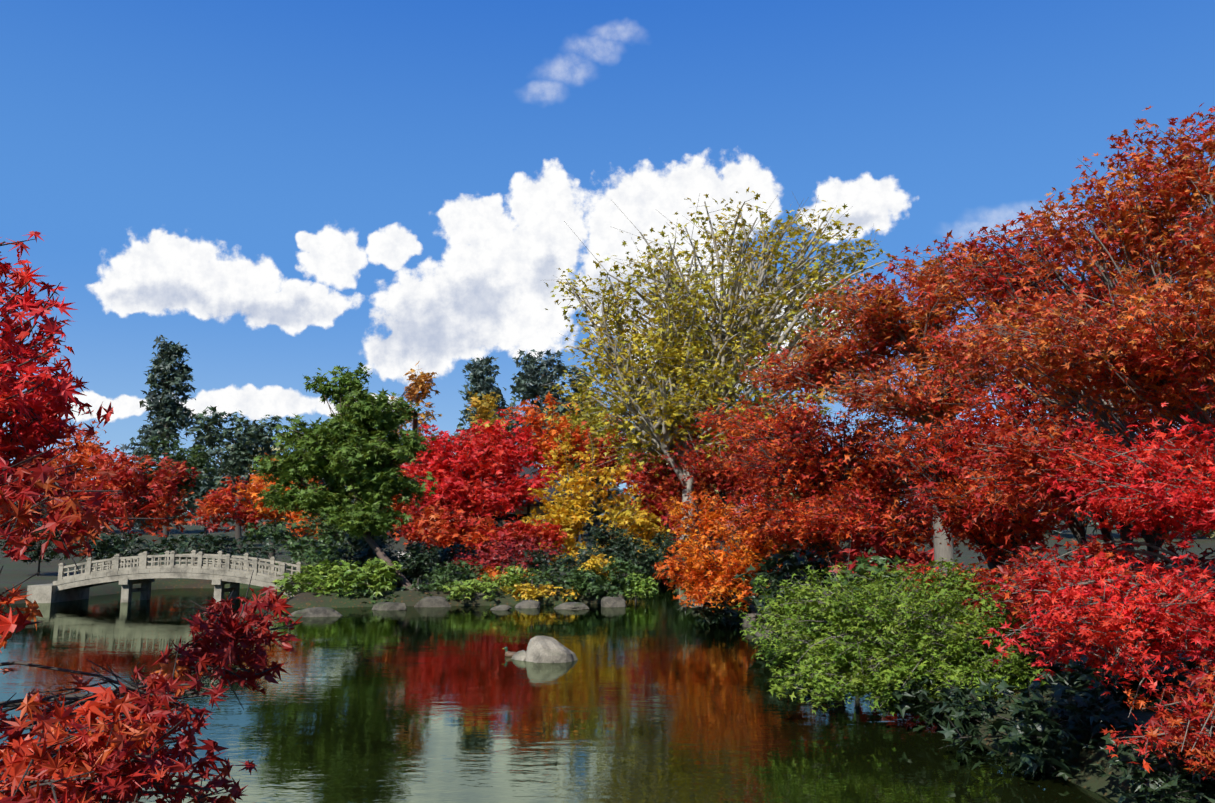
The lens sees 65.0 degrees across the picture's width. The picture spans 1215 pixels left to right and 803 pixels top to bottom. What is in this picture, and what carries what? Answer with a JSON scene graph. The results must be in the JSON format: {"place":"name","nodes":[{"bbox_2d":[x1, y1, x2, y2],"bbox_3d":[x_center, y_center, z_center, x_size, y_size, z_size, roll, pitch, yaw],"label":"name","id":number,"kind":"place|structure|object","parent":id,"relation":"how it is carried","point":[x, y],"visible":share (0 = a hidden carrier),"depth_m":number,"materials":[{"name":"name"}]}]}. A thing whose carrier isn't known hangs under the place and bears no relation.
{"place":"outdoors","nodes":[
{"label":"outdoors","id":0,"kind":"place"},
{"bbox_2d":[0,473,48,536],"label":"maple tree","id":1,"kind":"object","parent":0,"point":[39,525],"depth_m":195.48,"materials":[{"name":"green plant"}]},
{"bbox_2d":[83,469,123,534],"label":"tree","id":2,"kind":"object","parent":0,"point":[102,527],"depth_m":213.37,"materials":[{"name":"green plant"}]},
{"bbox_2d":[117,442,173,533],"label":"tree","id":3,"kind":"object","parent":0,"point":[137,524],"depth_m":212.88,"materials":[{"name":"green plant"}]},
{"bbox_2d":[142,440,248,541],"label":"tree","id":4,"kind":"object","parent":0,"point":[207,484],"depth_m":183.48,"materials":[{"name":"green plant"}]},
{"bbox_2d":[201,441,285,534],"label":"tree","id":5,"kind":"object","parent":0,"point":[221,517],"depth_m":193.92,"materials":[{"name":"green plant"}]},
{"bbox_2d":[270,476,337,530],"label":"tree","id":6,"kind":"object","parent":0,"point":[321,490],"depth_m":208.83,"materials":[{"name":"green plant"}]},
{"bbox_2d":[393,459,419,530],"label":"tree","id":7,"kind":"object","parent":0,"point":[403,464],"depth_m":201.87,"materials":[{"name":"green plant"}]},
{"bbox_2d":[398,456,595,556],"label":"temple hall","id":8,"kind":"structure","parent":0,"point":[525,513],"depth_m":89.34,"materials":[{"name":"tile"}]},
{"bbox_2d":[0,583,1117,802],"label":"pond water","id":9,"kind":"structure","parent":0,"point":[658,698],"depth_m":14.34,"materials":[{"name":"green liquid"}]},
{"bbox_2d":[288,607,342,616],"bbox_3d":[-9.818,7.253,32.225,1.825,0.596,1.041,0,-8,1],"label":"shore rock","id":10,"kind":"object","parent":9,"relation":"in","point":[319,612],"visible":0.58,"depth_m":31.92,"materials":[{"name":"grey stone"}]},
{"bbox_2d":[372,602,406,609],"bbox_3d":[-8.017,7.656,35.021,1.101,0.567,1.114,6,-10,-38],"label":"shore rock","id":11,"kind":"object","parent":9,"relation":"in","point":[389,606],"visible":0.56,"depth_m":34.79,"materials":[{"name":"grey stone"}]},
{"bbox_2d":[490,605,511,610],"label":"shore rock","id":12,"kind":"object","parent":9,"relation":"in","point":[502,607],"visible":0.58,"depth_m":34.70,"materials":[{"name":"grey stone"}]},
{"bbox_2d":[502,647,516,656],"bbox_3d":[-2.137,5.609,21.322,0.435,0.248,0.170,0,-8,1],"label":"duck","id":13,"kind":"object","parent":9,"relation":"on","point":[508,653],"visible":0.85,"depth_m":21.27},
{"bbox_2d":[515,600,539,607],"bbox_3d":[-3.016,7.783,35.946,0.977,0.570,0.791,0,-8,1],"label":"shore rock","id":14,"kind":"object","parent":9,"relation":"in","point":[529,604],"visible":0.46,"depth_m":35.79,"materials":[{"name":"grey stone"}]},
{"bbox_2d":[511,636,577,662],"bbox_3d":[-1.374,5.610,20.679,1.506,1.017,0.978,0,-8,1],"label":"pond rock","id":15,"kind":"object","parent":9,"relation":"in","point":[543,649],"visible":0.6,"depth_m":20.43,"materials":[{"name":"stone"}]},
{"bbox_2d":[554,602,588,609],"bbox_3d":[-1.345,7.713,35.475,1.358,0.468,0.978,0,-8,1],"label":"shore rock","id":16,"kind":"object","parent":9,"relation":"in","point":[572,606],"visible":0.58,"depth_m":35.12,"materials":[{"name":"grey stone"}]},
{"bbox_2d":[601,597,626,606],"bbox_3d":[0.276,7.858,36.518,0.981,0.750,0.795,3,-9,-18],"label":"shore rock","id":17,"kind":"object","parent":9,"relation":"in","point":[612,602],"visible":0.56,"depth_m":36.34,"materials":[{"name":"grey stone"}]},
{"bbox_2d":[533,462,603,510],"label":"tree","id":18,"kind":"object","parent":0,"point":[555,481],"depth_m":197.95,"materials":[{"name":"green plant"}]},
{"bbox_2d":[0,514,1214,802],"bbox_3d":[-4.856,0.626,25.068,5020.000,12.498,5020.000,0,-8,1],"label":"ground","id":19,"kind":"structure","parent":0,"point":[12,574],"depth_m":37.96,"materials":[{"name":"green plant"}]},
{"bbox_2d":[0,512,86,575],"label":"maple tree","id":20,"kind":"object","parent":19,"relation":"on","point":[53,554],"visible":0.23,"depth_m":54.31,"materials":[{"name":"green plant"}]},
{"bbox_2d":[69,523,177,565],"bbox_3d":[-26.497,8.064,52.353,6.728,3.950,5.473,0,-8,1],"label":"hedge","id":21,"kind":"object","parent":19,"relation":"on","point":[105,546],"visible":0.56,"depth_m":51.53,"materials":[{"name":"green plant"}]},
{"bbox_2d":[38,420,222,554],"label":"maple","id":22,"kind":"object","parent":19,"relation":"on","point":[169,476],"visible":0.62,"depth_m":87.72,"materials":[{"name":"red plant"}]},
{"bbox_2d":[0,231,302,802],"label":"maple","id":23,"kind":"object","parent":19,"relation":"on","point":[108,741],"visible":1,"depth_m":3.01,"materials":[{"name":"red plant"}]},
{"bbox_2d":[130,335,195,548],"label":"cedar","id":24,"kind":"object","parent":19,"relation":"on","point":[167,407],"visible":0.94,"depth_m":151.19,"materials":[{"name":"green plant"}]},
{"bbox_2d":[26,550,310,602],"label":"stone bridge","id":25,"kind":"structure","parent":19,"relation":"on","point":[75,586],"depth_m":38.94,"materials":[{"name":"grey stone"}]},
{"bbox_2d":[153,532,299,564],"bbox_3d":[-20.473,8.330,51.194,7.751,2.743,5.322,0,-8,1],"label":"hedge","id":26,"kind":"object","parent":19,"relation":"on","point":[206,547],"visible":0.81,"depth_m":50.83,"materials":[{"name":"green plant"}]},
{"bbox_2d":[179,405,292,555],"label":"dark broadleaf tree","id":27,"kind":"object","parent":19,"relation":"on","point":[238,459],"visible":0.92,"depth_m":112.03,"materials":[{"name":"green plant"}]},
{"bbox_2d":[186,453,328,559],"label":"maple","id":28,"kind":"object","parent":19,"relation":"on","point":[220,502],"visible":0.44,"depth_m":77.67,"materials":[{"name":"orange plant"}]},
{"bbox_2d":[244,519,312,568],"bbox_3d":[-20.962,8.902,59.558,4.184,4.071,4.019,8,-11,-44],"label":"hedge","id":29,"kind":"object","parent":19,"relation":"on","point":[270,533],"visible":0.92,"depth_m":59.22,"materials":[{"name":"green plant"}]},
{"bbox_2d":[268,548,346,575],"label":"shore shrub","id":30,"kind":"object","parent":19,"relation":"on","point":[316,560],"visible":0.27,"depth_m":44.19,"materials":[{"name":"green plant"}]},
{"bbox_2d":[272,534,354,563],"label":"hedge","id":31,"kind":"object","parent":19,"relation":"on","point":[294,551],"visible":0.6,"depth_m":49.22,"materials":[{"name":"green plant"}]},
{"bbox_2d":[271,552,405,598],"bbox_3d":[-10.854,7.269,38.244,5.241,2.607,4.200,0,-8,1],"label":"shrub","id":32,"kind":"object","parent":19,"relation":"on","point":[375,578],"visible":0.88,"depth_m":37.68,"materials":[{"name":"green plant"}]},
{"bbox_2d":[250,362,437,589],"bbox_3d":[-11.353,3.177,40.925,7.912,10.132,4.918,0,-8,1],"label":"tree","id":33,"kind":"object","parent":19,"relation":"on","point":[354,451],"visible":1,"depth_m":40.37,"materials":[{"name":"green plant"}]},
{"bbox_2d":[303,503,387,560],"bbox_3d":[-14.917,7.714,54.460,5.056,4.501,3.966,0,-8,1],"label":"shore shrub","id":34,"kind":"object","parent":19,"relation":"on","point":[340,537],"visible":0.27,"depth_m":53.97,"materials":[{"name":"green plant"}]},
{"bbox_2d":[330,530,404,570],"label":"shore shrub","id":35,"kind":"object","parent":19,"relation":"on","point":[364,553],"visible":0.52,"depth_m":45.24,"materials":[{"name":"green plant"}]},
{"bbox_2d":[340,580,398,603],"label":"shore shrub","id":36,"kind":"object","parent":19,"relation":"on","point":[365,592],"visible":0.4,"depth_m":36.91,"materials":[{"name":"green plant"}]},
{"bbox_2d":[360,469,425,551],"bbox_3d":[-13.109,6.939,57.511,4.226,6.790,3.397,0,-8,1],"label":"tree","id":37,"kind":"object","parent":19,"relation":"on","point":[403,509],"visible":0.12,"depth_m":57.48,"materials":[{"name":"green plant"}]},
{"bbox_2d":[383,561,420,589],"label":"shore shrub","id":38,"kind":"object","parent":19,"relation":"on","point":[409,576],"visible":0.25,"depth_m":40.02,"materials":[{"name":"green plant"}]},
{"bbox_2d":[390,362,441,480],"bbox_3d":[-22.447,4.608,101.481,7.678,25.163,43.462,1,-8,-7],"label":"tree","id":39,"kind":"object","parent":19,"relation":"on","point":[419,384],"visible":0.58,"depth_m":119.42,"materials":[{"name":"orange plant"}]},
{"bbox_2d":[394,539,442,584],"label":"shore shrub","id":40,"kind":"object","parent":19,"relation":"on","point":[424,557],"visible":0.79,"depth_m":40.87,"materials":[{"name":"green plant"}]},
{"bbox_2d":[394,576,457,600],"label":"shore shrub","id":41,"kind":"object","parent":19,"relation":"on","point":[422,587],"visible":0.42,"depth_m":37.87,"materials":[{"name":"green plant"}]},
{"bbox_2d":[414,596,450,606],"bbox_3d":[-6.827,7.916,36.820,1.518,0.775,1.358,2,-8,-12],"label":"shore rock","id":42,"kind":"object","parent":19,"relation":"on","point":[434,601],"visible":0.5,"depth_m":36.24,"materials":[{"name":"grey stone"}]},
{"bbox_2d":[399,542,481,570],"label":"shore shrub","id":43,"kind":"object","parent":19,"relation":"on","point":[446,553],"visible":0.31,"depth_m":47.04,"materials":[{"name":"green plant"}]},
{"bbox_2d":[414,556,487,588],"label":"shore shrub","id":44,"kind":"object","parent":19,"relation":"on","point":[459,574],"visible":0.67,"depth_m":38.92,"materials":[{"name":"green plant"}]},
{"bbox_2d":[387,490,567,561],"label":"maple tree","id":45,"kind":"object","parent":19,"relation":"on","point":[445,528],"visible":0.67,"depth_m":65.69,"materials":[{"name":"red plant"}]},
{"bbox_2d":[394,408,563,526],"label":"maple tree","id":46,"kind":"object","parent":19,"relation":"on","point":[459,475],"visible":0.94,"depth_m":78.22,"materials":[{"name":"red plant"}]},
{"bbox_2d":[436,577,527,600],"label":"shore shrub","id":47,"kind":"object","parent":19,"relation":"on","point":[460,587],"visible":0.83,"depth_m":37.26,"materials":[{"name":"green plant"}]},
{"bbox_2d":[444,356,525,453],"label":"cedar","id":48,"kind":"object","parent":19,"relation":"on","point":[482,382],"visible":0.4,"depth_m":160.49,"materials":[{"name":"green plant"}]},
{"bbox_2d":[472,591,499,599],"bbox_3d":[-5.161,8.065,37.830,2.506,1.135,1.411,0,-8,1],"label":"shore rock","id":49,"kind":"object","parent":19,"relation":"on","point":[477,595],"visible":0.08,"depth_m":37.50,"materials":[{"name":"grey stone"}]},
{"bbox_2d":[465,391,512,437],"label":"yellow tree","id":50,"kind":"object","parent":19,"relation":"on","point":[484,409],"visible":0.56,"depth_m":116.02,"materials":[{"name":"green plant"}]},
{"bbox_2d":[446,549,537,578],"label":"shore shrub","id":51,"kind":"object","parent":19,"relation":"on","point":[489,559],"visible":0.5,"depth_m":42.21,"materials":[{"name":"green plant"}]},
{"bbox_2d":[476,566,532,584],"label":"shore shrub","id":52,"kind":"object","parent":19,"relation":"on","point":[493,573],"visible":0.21,"depth_m":39.96,"materials":[{"name":"orange plant"}]},
{"bbox_2d":[480,564,549,588],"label":"shore shrub","id":53,"kind":"object","parent":19,"relation":"on","point":[513,576],"visible":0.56,"depth_m":38.95,"materials":[{"name":"green plant"}]},
{"bbox_2d":[480,533,569,566],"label":"shore shrub","id":54,"kind":"object","parent":19,"relation":"on","point":[527,547],"visible":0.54,"depth_m":51.00,"materials":[{"name":"green plant"}]},
{"bbox_2d":[508,549,568,582],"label":"shore shrub","id":55,"kind":"object","parent":19,"relation":"on","point":[538,559],"visible":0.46,"depth_m":43.07,"materials":[{"name":"green plant"}]},
{"bbox_2d":[506,349,571,473],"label":"cedar","id":56,"kind":"object","parent":19,"relation":"on","point":[531,379],"visible":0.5,"depth_m":160.97,"materials":[{"name":"green plant"}]},
{"bbox_2d":[499,579,580,600],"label":"shore shrub","id":57,"kind":"object","parent":19,"relation":"on","point":[532,590],"visible":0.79,"depth_m":37.55,"materials":[{"name":"yellow plant"}]},
{"bbox_2d":[519,563,607,601],"bbox_3d":[-1.797,7.468,38.655,3.718,1.818,3.054,0,-8,1],"label":"shore shrub","id":58,"kind":"object","parent":19,"relation":"on","point":[568,579],"visible":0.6,"depth_m":38.27,"materials":[{"name":"green plant"}]},
{"bbox_2d":[245,598,892,703],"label":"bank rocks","id":59,"kind":"object","parent":19,"relation":"on","point":[746,622],"visible":0.06,"depth_m":28.17,"materials":[{"name":"grey stone"}]},
{"bbox_2d":[501,382,653,547],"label":"tree","id":60,"kind":"object","parent":19,"relation":"on","point":[579,442],"visible":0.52,"depth_m":83.48,"materials":[{"name":"yellow plant"}]},
{"bbox_2d":[560,365,603,485],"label":"tree","id":61,"kind":"object","parent":19,"relation":"on","point":[574,389],"visible":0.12,"depth_m":165.77,"materials":[{"name":"green plant"}]},
{"bbox_2d":[555,544,619,583],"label":"shore shrub","id":62,"kind":"object","parent":19,"relation":"on","point":[569,560],"visible":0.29,"depth_m":42.23,"materials":[{"name":"green plant"}]},
{"bbox_2d":[516,426,671,566],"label":"yellow tree","id":63,"kind":"object","parent":19,"relation":"on","point":[570,512],"visible":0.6,"depth_m":70.09,"materials":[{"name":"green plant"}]},
{"bbox_2d":[564,579,623,598],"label":"shore shrub","id":64,"kind":"object","parent":19,"relation":"on","point":[596,589],"visible":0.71,"depth_m":38.02,"materials":[{"name":"green plant"}]},
{"bbox_2d":[578,553,618,583],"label":"shore shrub","id":65,"kind":"object","parent":19,"relation":"on","point":[595,564],"visible":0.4,"depth_m":40.06,"materials":[{"name":"yellow plant"}]},
{"bbox_2d":[573,523,645,565],"bbox_3d":[0.094,8.136,51.180,3.963,3.213,4.076,0,-8,1],"label":"shore shrub","id":66,"kind":"object","parent":19,"relation":"on","point":[618,542],"visible":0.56,"depth_m":50.88,"materials":[{"name":"green plant"}]},
{"bbox_2d":[586,557,646,600],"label":"shore shrub","id":67,"kind":"object","parent":19,"relation":"on","point":[620,582],"visible":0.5,"depth_m":39.78,"materials":[{"name":"green plant"}]},
{"bbox_2d":[605,539,660,575],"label":"shore shrub","id":68,"kind":"object","parent":19,"relation":"on","point":[643,560],"visible":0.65,"depth_m":44.92,"materials":[{"name":"green plant"}]},
{"bbox_2d":[622,572,658,601],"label":"shore shrub","id":69,"kind":"object","parent":19,"relation":"on","point":[641,590],"visible":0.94,"depth_m":38.98,"materials":[{"name":"green plant"}]},
{"bbox_2d":[614,570,672,599],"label":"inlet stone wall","id":70,"kind":"structure","parent":19,"relation":"on","point":[623,597],"depth_m":54.95,"materials":[{"name":"grey stone"}]},
{"bbox_2d":[633,539,676,583],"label":"shore shrub","id":71,"kind":"object","parent":19,"relation":"on","point":[656,572],"visible":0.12,"depth_m":53.82,"materials":[{"name":"green plant"}]},
{"bbox_2d":[602,448,733,560],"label":"maple tree","id":72,"kind":"object","parent":19,"relation":"on","point":[659,511],"visible":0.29,"depth_m":74.91,"materials":[{"name":"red plant"}]},
{"bbox_2d":[651,531,695,587],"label":"shore shrub","id":73,"kind":"object","parent":19,"relation":"on","point":[666,543],"visible":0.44,"depth_m":49.17,"materials":[{"name":"green plant"}]},
{"bbox_2d":[668,560,699,598],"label":"shore shrub","id":74,"kind":"object","parent":19,"relation":"on","point":[680,586],"visible":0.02,"depth_m":40.89,"materials":[{"name":"green plant"}]},
{"bbox_2d":[625,418,798,548],"bbox_3d":[5.609,4.902,53.117,13.274,10.204,7.396,-8,-11,44],"label":"dark maple","id":75,"kind":"object","parent":19,"relation":"on","point":[705,479],"visible":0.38,"depth_m":52.15,"materials":[{"name":"red plant"}]},
{"bbox_2d":[677,590,751,625],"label":"shrub","id":76,"kind":"object","parent":19,"relation":"on","point":[718,615],"visible":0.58,"depth_m":29.16,"materials":[{"name":"green plant"}]},
{"bbox_2d":[541,187,901,543],"bbox_3d":[6.590,-0.575,54.023,16.550,23.766,16.454,8,-11,-44],"label":"tall tree","id":77,"kind":"object","parent":19,"relation":"on","point":[692,385],"visible":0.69,"depth_m":53.73,"materials":[{"name":"yellow plant"}]},
{"bbox_2d":[651,483,801,615],"bbox_3d":[4.006,4.616,29.683,5.414,4.364,3.882,0,-8,1],"label":"orange maple","id":78,"kind":"object","parent":19,"relation":"on","point":[719,566],"visible":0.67,"depth_m":29.15,"materials":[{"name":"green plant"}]},
{"bbox_2d":[726,540,805,582],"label":"undergrowth","id":79,"kind":"object","parent":19,"relation":"on","point":[790,554],"depth_m":38.79,"materials":[{"name":"green plant"}]},
{"bbox_2d":[731,553,808,624],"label":"undergrowth","id":80,"kind":"object","parent":19,"relation":"on","point":[772,564],"visible":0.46,"depth_m":26.48,"materials":[{"name":"green plant"}]},
{"bbox_2d":[750,610,791,656],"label":"shrub","id":81,"kind":"object","parent":19,"relation":"on","point":[767,639],"depth_m":21.23,"materials":[{"name":"green plant"}]},
{"bbox_2d":[762,543,866,592],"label":"undergrowth","id":82,"kind":"object","parent":19,"relation":"on","point":[819,562],"visible":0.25,"depth_m":28.67,"materials":[{"name":"green plant"}]},
{"bbox_2d":[691,386,975,596],"bbox_3d":[6.159,2.623,25.488,7.411,6.638,7.559,0,-8,1],"label":"maple","id":83,"kind":"object","parent":19,"relation":"on","point":[824,513],"visible":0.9,"depth_m":24.92,"materials":[{"name":"red plant"}]},
{"bbox_2d":[816,548,904,613],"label":"undergrowth","id":84,"kind":"object","parent":19,"relation":"on","point":[862,561],"visible":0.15,"depth_m":19.06,"materials":[{"name":"green plant"}]},
{"bbox_2d":[737,237,1043,634],"bbox_3d":[6.464,0.845,22.182,6.394,9.467,5.776,0,-8,1],"label":"maple","id":85,"kind":"object","parent":19,"relation":"on","point":[887,311],"visible":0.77,"depth_m":21.79,"materials":[{"name":"red plant"}]},
{"bbox_2d":[733,534,1057,724],"bbox_3d":[4.331,3.454,14.598,4.483,2.438,3.845,0,-8,1],"label":"evergreen shrub","id":86,"kind":"object","parent":19,"relation":"on","point":[860,635],"visible":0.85,"depth_m":13.73,"materials":[{"name":"green plant"}]},
{"bbox_2d":[826,524,965,593],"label":"undergrowth","id":87,"kind":"object","parent":19,"relation":"on","point":[876,543],"visible":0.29,"depth_m":22.89,"materials":[{"name":"green plant"}]},
{"bbox_2d":[879,670,991,732],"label":"undergrowth","id":88,"kind":"object","parent":19,"relation":"on","point":[907,695],"visible":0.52,"depth_m":13.01,"materials":[{"name":"green plant"}]},
{"bbox_2d":[865,407,1087,661],"bbox_3d":[6.162,2.396,15.873,3.267,4.845,3.467,0,-8,1],"label":"maple","id":89,"kind":"object","parent":19,"relation":"on","point":[972,518],"visible":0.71,"depth_m":15.65,"materials":[{"name":"red plant"}]},
{"bbox_2d":[942,634,1065,680],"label":"undergrowth","id":90,"kind":"object","parent":19,"relation":"on","point":[1054,668],"visible":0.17,"depth_m":15.01,"materials":[{"name":"green plant"}]},
{"bbox_2d":[932,677,1151,780],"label":"undergrowth","id":91,"kind":"object","parent":19,"relation":"on","point":[1035,733],"visible":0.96,"depth_m":10.74,"materials":[{"name":"green plant"}]},
{"bbox_2d":[916,177,1214,672],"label":"maple","id":92,"kind":"object","parent":19,"relation":"on","point":[997,277],"visible":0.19,"depth_m":16.18,"materials":[{"name":"red plant"}]},
{"bbox_2d":[942,103,1214,779],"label":"maple","id":93,"kind":"object","parent":19,"relation":"on","point":[1167,366],"visible":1,"depth_m":10.16,"materials":[{"name":"red plant"}]},
{"bbox_2d":[1039,643,1205,715],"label":"undergrowth","id":94,"kind":"object","parent":19,"relation":"on","point":[1079,685],"visible":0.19,"depth_m":12.02,"materials":[{"name":"green plant"}]},
{"bbox_2d":[1089,726,1214,802],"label":"undergrowth","id":95,"kind":"object","parent":19,"relation":"on","point":[1177,784],"visible":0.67,"depth_m":8.81,"materials":[{"name":"green plant"}]},
{"bbox_2d":[0,0,1214,513],"label":"sky","id":96,"kind":"structure","parent":0,"point":[279,192],"materials":[{"name":"blue"}]},
{"bbox_2d":[583,478,667,535],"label":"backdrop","id":97,"kind":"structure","parent":0,"point":[597,521],"depth_m":201.75,"materials":[{"name":"green plant"}]},
{"bbox_2d":[644,453,730,519],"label":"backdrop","id":98,"kind":"structure","parent":0,"point":[707,490],"depth_m":181.92,"materials":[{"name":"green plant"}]},
{"bbox_2d":[711,492,753,533],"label":"maple tree","id":99,"kind":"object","parent":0,"point":[738,526],"depth_m":210.84,"materials":[{"name":"plant"}]},
{"bbox_2d":[759,481,799,506],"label":"maple tree","id":100,"kind":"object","parent":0,"point":[779,496],"depth_m":207.04,"materials":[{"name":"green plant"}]},
{"bbox_2d":[992,506,1066,533],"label":"backdrop","id":101,"kind":"structure","parent":0,"point":[1057,531],"depth_m":214.16,"materials":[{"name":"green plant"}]},
{"bbox_2d":[1077,509,1132,534],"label":"tree","id":102,"kind":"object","parent":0,"point":[1088,518],"depth_m":190.95,"materials":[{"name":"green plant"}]},
{"bbox_2d":[1174,528,1214,537],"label":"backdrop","id":103,"kind":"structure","parent":0,"point":[1209,533],"depth_m":199.47,"materials":[{"name":"green plant"}]}
]}

